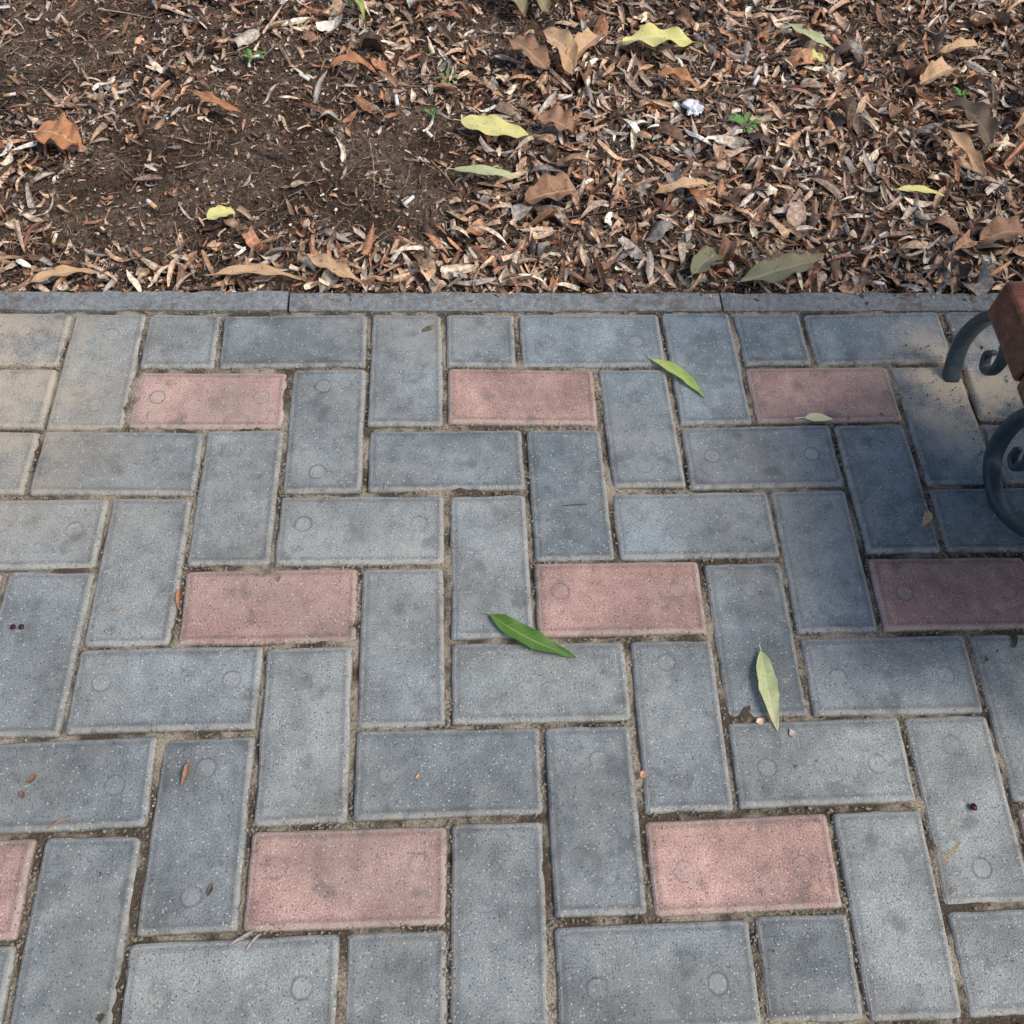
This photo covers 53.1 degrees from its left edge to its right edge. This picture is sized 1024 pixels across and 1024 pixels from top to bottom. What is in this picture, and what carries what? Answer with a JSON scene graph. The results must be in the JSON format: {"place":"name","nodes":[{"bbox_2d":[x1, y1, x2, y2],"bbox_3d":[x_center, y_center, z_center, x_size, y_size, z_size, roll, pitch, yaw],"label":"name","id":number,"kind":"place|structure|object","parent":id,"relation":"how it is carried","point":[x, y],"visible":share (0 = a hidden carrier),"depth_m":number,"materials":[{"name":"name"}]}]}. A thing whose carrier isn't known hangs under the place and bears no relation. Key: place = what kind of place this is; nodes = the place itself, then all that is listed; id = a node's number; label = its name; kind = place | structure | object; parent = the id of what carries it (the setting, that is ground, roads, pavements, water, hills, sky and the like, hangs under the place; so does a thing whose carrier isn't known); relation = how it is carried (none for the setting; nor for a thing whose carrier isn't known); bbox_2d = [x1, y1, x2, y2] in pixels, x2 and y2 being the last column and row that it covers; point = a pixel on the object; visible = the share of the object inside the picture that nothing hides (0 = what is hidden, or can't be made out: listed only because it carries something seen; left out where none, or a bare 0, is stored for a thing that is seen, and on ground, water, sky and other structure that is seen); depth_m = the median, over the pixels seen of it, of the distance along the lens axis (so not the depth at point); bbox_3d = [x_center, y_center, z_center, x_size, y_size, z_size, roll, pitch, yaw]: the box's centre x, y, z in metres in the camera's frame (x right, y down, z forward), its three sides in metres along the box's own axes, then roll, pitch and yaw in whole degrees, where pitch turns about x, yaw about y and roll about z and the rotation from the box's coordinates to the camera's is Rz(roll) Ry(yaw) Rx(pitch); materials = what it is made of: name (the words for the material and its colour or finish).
{"place":"outdoors","nodes":[
{"label":"outdoors","id":0,"kind":"place"},
{"label":"ground","id":1,"kind":"structure","parent":0,"visible":0},
{"bbox_2d":[0,290,998,314],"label":"concrete kerb","id":2,"kind":"structure","parent":1,"relation":"on","point":[262,301],"depth_m":1.42,"materials":[{"name":"grey concrete"}]},
{"bbox_2d":[0,282,1023,1023],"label":"paving stones","id":3,"kind":"object","parent":1,"relation":"on","point":[566,862],"visible":0.94,"depth_m":1.13,"materials":[{"name":"concrete"}]},
{"bbox_2d":[175,589,180,608],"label":"dry leaf","id":4,"kind":"object","parent":3,"relation":"on","point":[178,593],"visible":1,"depth_m":1.15,"materials":[{"name":"orange plant"}]},
{"bbox_2d":[180,761,188,785],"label":"dry leaf","id":5,"kind":"object","parent":3,"relation":"on","point":[185,772],"visible":1,"depth_m":1.05,"materials":[{"name":"brown plant"}]},
{"bbox_2d":[0,269,1023,1003],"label":"fallen debris","id":6,"kind":"object","parent":3,"relation":"on","point":[642,775],"visible":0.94,"depth_m":1.36,"materials":[{"name":"brown plant"}]},
{"bbox_2d":[482,612,575,657],"bbox_3d":[0.016,0.140,1.144,0.117,0.012,0.023,28,61,14],"label":"willow leaf","id":7,"kind":"object","parent":3,"relation":"on","point":[530,637],"visible":1,"depth_m":1.14,"materials":[{"name":"green plant"}]},
{"bbox_2d":[647,355,705,397],"bbox_3d":[0.221,-0.184,1.360,0.100,0.008,0.016,39,64,19],"label":"willow leaf","id":8,"kind":"object","parent":3,"relation":"on","point":[679,372],"visible":1,"depth_m":1.36,"materials":[{"name":"green plant"}]},
{"bbox_2d":[756,645,778,730],"bbox_3d":[0.282,0.192,1.129,0.023,0.008,0.102,-1,58,-4],"label":"willow leaf","id":9,"kind":"object","parent":3,"relation":"on","point":[768,684],"visible":1,"depth_m":1.13,"materials":[{"name":"plant"}]},
{"bbox_2d":[795,413,832,420],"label":"willow leaf","id":10,"kind":"object","parent":3,"relation":"on","point":[816,417],"visible":1,"depth_m":1.33,"materials":[{"name":"green plant"}]},
{"bbox_2d":[921,510,932,525],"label":"dry leaf","id":11,"kind":"object","parent":3,"relation":"on","point":[927,516],"visible":1,"depth_m":1.26,"materials":[{"name":"plant"}]},
{"bbox_2d":[970,803,976,810],"bbox_3d":[0.483,0.308,1.072,0.008,0.006,0.008,-1,58,-4],"label":"berry","id":12,"kind":"object","parent":3,"relation":"on","point":[973,806],"visible":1,"depth_m":1.07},
{"bbox_2d":[942,281,1023,537],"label":"park bench","id":13,"kind":"object","parent":3,"relation":"on","point":[1003,315],"visible":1,"depth_m":1.24,"materials":[{"name":"paint"}]},
{"bbox_2d":[0,0,1023,299],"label":"soil bed","id":14,"kind":"object","parent":1,"relation":"on","point":[106,180],"visible":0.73,"depth_m":1.59,"materials":[{"name":"brown soil"}]},
{"bbox_2d":[3,92,15,96],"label":"cigarette butt","id":15,"kind":"object","parent":14,"relation":"on","point":[9,94],"visible":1,"depth_m":1.58,"materials":[{"name":"paper"}]},
{"bbox_2d":[51,233,57,243],"bbox_3d":[-0.641,-0.384,1.436,0.008,0.007,0.016,-1,58,-4],"label":"cigarette butt","id":16,"kind":"object","parent":14,"relation":"on","point":[54,238],"visible":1,"depth_m":1.43,"materials":[{"name":"paper"}]},
{"bbox_2d":[26,264,95,283],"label":"dry leaf","id":17,"kind":"object","parent":14,"relation":"on","point":[61,270],"visible":1,"depth_m":1.39,"materials":[{"name":"beige plant"}]},
{"bbox_2d":[187,89,244,114],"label":"dry leaf","id":18,"kind":"object","parent":14,"relation":"on","point":[207,96],"visible":1,"depth_m":1.57,"materials":[{"name":"brown plant"}]},
{"bbox_2d":[201,205,234,220],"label":"yellow leaf","id":19,"kind":"object","parent":14,"relation":"on","point":[216,212],"visible":1,"depth_m":1.46,"materials":[{"name":"yellow plant"}]},
{"bbox_2d":[298,72,309,80],"bbox_3d":[-0.335,-0.702,1.651,0.019,0.008,0.006,26,60,12],"label":"cigarette butt","id":20,"kind":"object","parent":14,"relation":"on","point":[305,77],"visible":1,"depth_m":1.65,"materials":[{"name":"paper"}]},
{"bbox_2d":[324,51,375,71],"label":"dry leaf","id":21,"kind":"object","parent":14,"relation":"on","point":[352,56],"visible":1,"depth_m":1.65,"materials":[{"name":"brown plant"}]},
{"bbox_2d":[402,195,414,205],"bbox_3d":[-0.151,-0.455,1.495,0.006,0.008,0.020,38,63,19],"label":"cigarette butt","id":22,"kind":"object","parent":14,"relation":"on","point":[408,200],"visible":1,"depth_m":1.49,"materials":[{"name":"paper"}]},
{"bbox_2d":[423,108,441,117],"bbox_3d":[-0.128,-0.635,1.625,0.027,0.008,0.022,34,62,16],"label":"weed sprout","id":23,"kind":"object","parent":14,"relation":"on","point":[432,112],"visible":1,"depth_m":1.62,"materials":[{"name":"green plant"}]},
{"bbox_2d":[454,114,528,137],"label":"yellow leaf","id":24,"kind":"object","parent":14,"relation":"on","point":[493,125],"visible":1,"depth_m":1.59,"materials":[{"name":"yellow plant"}]},
{"bbox_2d":[0,0,1023,297],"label":"leaf litter","id":25,"kind":"object","parent":14,"relation":"on","point":[506,262],"visible":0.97,"depth_m":1.60,"materials":[{"name":"brown plant"}]},
{"bbox_2d":[31,112,81,149],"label":"dry leaf","id":26,"kind":"object","parent":25,"relation":"on","point":[62,131],"visible":1,"depth_m":1.52,"materials":[{"name":"brown plant"}]},
{"bbox_2d":[146,198,157,208],"bbox_3d":[-0.521,-0.445,1.479,0.018,0.008,0.007,36,63,18],"label":"cigarette butt","id":27,"kind":"object","parent":25,"relation":"on","point":[151,204],"visible":1,"depth_m":1.48,"materials":[{"name":"paper"}]},
{"bbox_2d":[240,48,265,62],"bbox_3d":[-0.420,-0.738,1.664,0.039,0.011,0.036,19,59,9],"label":"weed sprout","id":28,"kind":"object","parent":25,"relation":"on","point":[249,52],"visible":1,"depth_m":1.67,"materials":[{"name":"green plant"}]},
{"bbox_2d":[207,263,302,279],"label":"dry leaf","id":29,"kind":"object","parent":25,"relation":"on","point":[262,269],"visible":1,"depth_m":1.41,"materials":[{"name":"beige plant"}]},
{"bbox_2d":[304,253,362,282],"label":"dry leaf","id":30,"kind":"object","parent":25,"relation":"on","point":[331,264],"visible":1,"depth_m":1.41,"materials":[{"name":"brown plant"}]},
{"bbox_2d":[355,0,364,19],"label":"willow leaf","id":31,"kind":"object","parent":25,"relation":"on","point":[361,3],"visible":1,"depth_m":1.74,"materials":[{"name":"green plant"}]},
{"bbox_2d":[394,94,398,105],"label":"cigarette butt","id":32,"kind":"object","parent":25,"relation":"on","point":[396,100],"visible":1,"depth_m":1.62,"materials":[{"name":"paper"}]},
{"bbox_2d":[436,69,457,82],"bbox_3d":[-0.105,-0.707,1.668,0.032,0.009,0.032,28,61,14],"label":"weed sprout","id":33,"kind":"object","parent":25,"relation":"on","point":[447,72],"visible":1,"depth_m":1.67,"materials":[{"name":"green plant"}]},
{"bbox_2d":[446,164,522,178],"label":"willow leaf","id":34,"kind":"object","parent":25,"relation":"on","point":[483,169],"visible":1,"depth_m":1.53,"materials":[{"name":"plant"}]},
{"bbox_2d":[511,0,527,16],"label":"dry leaf","id":35,"kind":"object","parent":25,"relation":"on","point":[522,5],"visible":1,"depth_m":1.75,"materials":[{"name":"beige plant"}]},
{"bbox_2d":[524,171,582,203],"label":"dry leaf","id":36,"kind":"object","parent":25,"relation":"on","point":[559,186],"visible":1,"depth_m":1.51,"materials":[{"name":"brown plant"}]},
{"bbox_2d":[530,27,577,74],"bbox_3d":[0.073,-0.772,1.687,0.044,0.042,0.131,-30,64,-20],"label":"dry leaf","id":37,"kind":"object","parent":25,"relation":"on","point":[561,40],"visible":0.99,"depth_m":1.67,"materials":[{"name":"brown plant"}]},
{"bbox_2d":[533,104,575,134],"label":"dry leaf","id":38,"kind":"object","parent":25,"relation":"on","point":[559,117],"visible":1,"depth_m":1.59,"materials":[{"name":"brown plant"}]},
{"bbox_2d":[558,94,571,100],"bbox_3d":[0.086,-0.672,1.659,0.022,0.007,0.005,-16,60,-13],"label":"cigarette butt","id":39,"kind":"object","parent":25,"relation":"on","point":[566,96],"visible":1,"depth_m":1.66,"materials":[{"name":"paper"}]},
{"bbox_2d":[566,27,604,60],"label":"dry leaf","id":40,"kind":"object","parent":25,"relation":"on","point":[586,39],"visible":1,"depth_m":1.68,"materials":[{"name":"brown plant"}]},
{"bbox_2d":[637,12,646,18],"bbox_3d":[0.226,-0.863,1.780,0.021,0.007,0.006,-32,65,-21],"label":"cigarette butt","id":41,"kind":"object","parent":25,"relation":"on","point":[641,15],"visible":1,"depth_m":1.78,"materials":[{"name":"paper"}]},
{"bbox_2d":[618,23,701,46],"bbox_3d":[0.248,-0.795,1.715,0.142,0.024,0.050,-1,58,-4],"label":"yellow leaf","id":42,"kind":"object","parent":25,"relation":"on","point":[651,34],"visible":1,"depth_m":1.72,"materials":[{"name":"yellow plant"}]},
{"bbox_2d":[651,67,700,91],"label":"dry leaf","id":43,"kind":"object","parent":25,"relation":"on","point":[681,73],"visible":1,"depth_m":1.66,"materials":[{"name":"brown plant"}]},
{"bbox_2d":[651,176,713,195],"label":"dry leaf","id":44,"kind":"object","parent":25,"relation":"on","point":[684,182],"visible":1,"depth_m":1.52,"materials":[{"name":"brown plant"}]},
{"bbox_2d":[681,99,703,116],"bbox_3d":[0.290,-0.647,1.639,0.036,0.018,0.040,-15,60,-12],"label":"crumpled tissue","id":45,"kind":"object","parent":25,"relation":"on","point":[693,107],"visible":0.98,"depth_m":1.63,"materials":[{"name":"paper"}]},
{"bbox_2d":[688,245,727,277],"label":"dry leaf","id":46,"kind":"object","parent":25,"relation":"on","point":[705,258],"visible":1,"depth_m":1.46,"materials":[{"name":"green plant"}]},
{"bbox_2d":[726,112,763,133],"bbox_3d":[0.371,-0.618,1.627,0.056,0.014,0.045,38,63,19],"label":"weed sprout","id":47,"kind":"object","parent":25,"relation":"on","point":[738,118],"visible":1,"depth_m":1.62,"materials":[{"name":"green plant"}]},
{"bbox_2d":[752,75,759,85],"bbox_3d":[0.404,-0.714,1.695,0.007,0.008,0.021,22,60,10],"label":"cigarette butt","id":48,"kind":"object","parent":25,"relation":"on","point":[755,81],"visible":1,"depth_m":1.69,"materials":[{"name":"paper"}]},
{"bbox_2d":[737,252,824,282],"bbox_3d":[0.387,-0.343,1.451,0.145,0.025,0.043,-14,60,-12],"label":"dry leaf","id":49,"kind":"object","parent":25,"relation":"on","point":[783,267],"visible":1,"depth_m":1.45,"materials":[{"name":"green plant"}]},
{"bbox_2d":[783,21,833,49],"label":"willow leaf","id":50,"kind":"object","parent":25,"relation":"on","point":[818,37],"visible":1,"depth_m":1.75,"materials":[{"name":"plant"}]},
{"bbox_2d":[810,48,823,61],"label":"yellow leaf","id":51,"kind":"object","parent":25,"relation":"on","point":[818,56],"visible":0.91,"depth_m":1.73,"materials":[{"name":"yellow plant"}]},
{"bbox_2d":[872,280,884,285],"bbox_3d":[0.529,-0.330,1.479,0.016,0.008,0.006,19,59,8],"label":"cigarette butt","id":52,"kind":"object","parent":25,"relation":"on","point":[879,282],"visible":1,"depth_m":1.48,"materials":[{"name":"paper"}]},
{"bbox_2d":[894,185,943,195],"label":"yellow leaf","id":53,"kind":"object","parent":25,"relation":"on","point":[920,188],"visible":1,"depth_m":1.56,"materials":[{"name":"yellow plant"}]},
{"bbox_2d":[920,56,960,84],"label":"dry leaf","id":54,"kind":"object","parent":25,"relation":"on","point":[938,68],"visible":1,"depth_m":1.72,"materials":[{"name":"brown plant"}]},
{"bbox_2d":[936,36,982,53],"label":"dry leaf","id":55,"kind":"object","parent":25,"relation":"on","point":[960,42],"visible":1,"depth_m":1.76,"materials":[{"name":"brown plant"}]},
{"bbox_2d":[934,122,985,177],"bbox_3d":[0.699,-0.575,1.605,0.028,0.030,0.135,-14,60,-12],"label":"dry leaf","id":56,"kind":"object","parent":25,"relation":"on","point":[963,141],"visible":1,"depth_m":1.59,"materials":[{"name":"brown plant"}]},
{"bbox_2d":[954,86,972,97],"bbox_3d":[0.756,-0.706,1.725,0.024,0.009,0.032,-20,61,-15],"label":"weed sprout","id":57,"kind":"object","parent":25,"relation":"on","point":[959,92],"visible":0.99,"depth_m":1.72,"materials":[{"name":"green plant"}]},
{"bbox_2d":[936,97,997,144],"bbox_3d":[0.736,-0.640,1.647,0.047,0.036,0.122,-32,65,-21],"label":"dry leaf","id":58,"kind":"object","parent":25,"relation":"on","point":[979,113],"visible":1,"depth_m":1.64,"materials":[{"name":"brown plant"}]},
{"bbox_2d":[978,215,1023,245],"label":"dry leaf","id":59,"kind":"object","parent":25,"relation":"on","point":[998,227],"visible":1,"depth_m":1.50,"materials":[{"name":"brown plant"}]},
{"bbox_2d":[1014,112,1023,129],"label":"dry leaf","id":60,"kind":"object","parent":25,"relation":"on","point":[1020,122],"visible":1,"depth_m":1.66,"materials":[{"name":"brown plant"}]},
{"bbox_2d":[504,34,550,69],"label":"dry leaf","id":61,"kind":"object","parent":14,"relation":"on","point":[537,54],"visible":1,"depth_m":1.68,"materials":[{"name":"brown plant"}]},
{"bbox_2d":[537,0,550,12],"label":"dry leaf","id":62,"kind":"object","parent":14,"relation":"on","point":[544,5],"visible":1,"depth_m":1.75,"materials":[{"name":"beige plant"}]}
]}

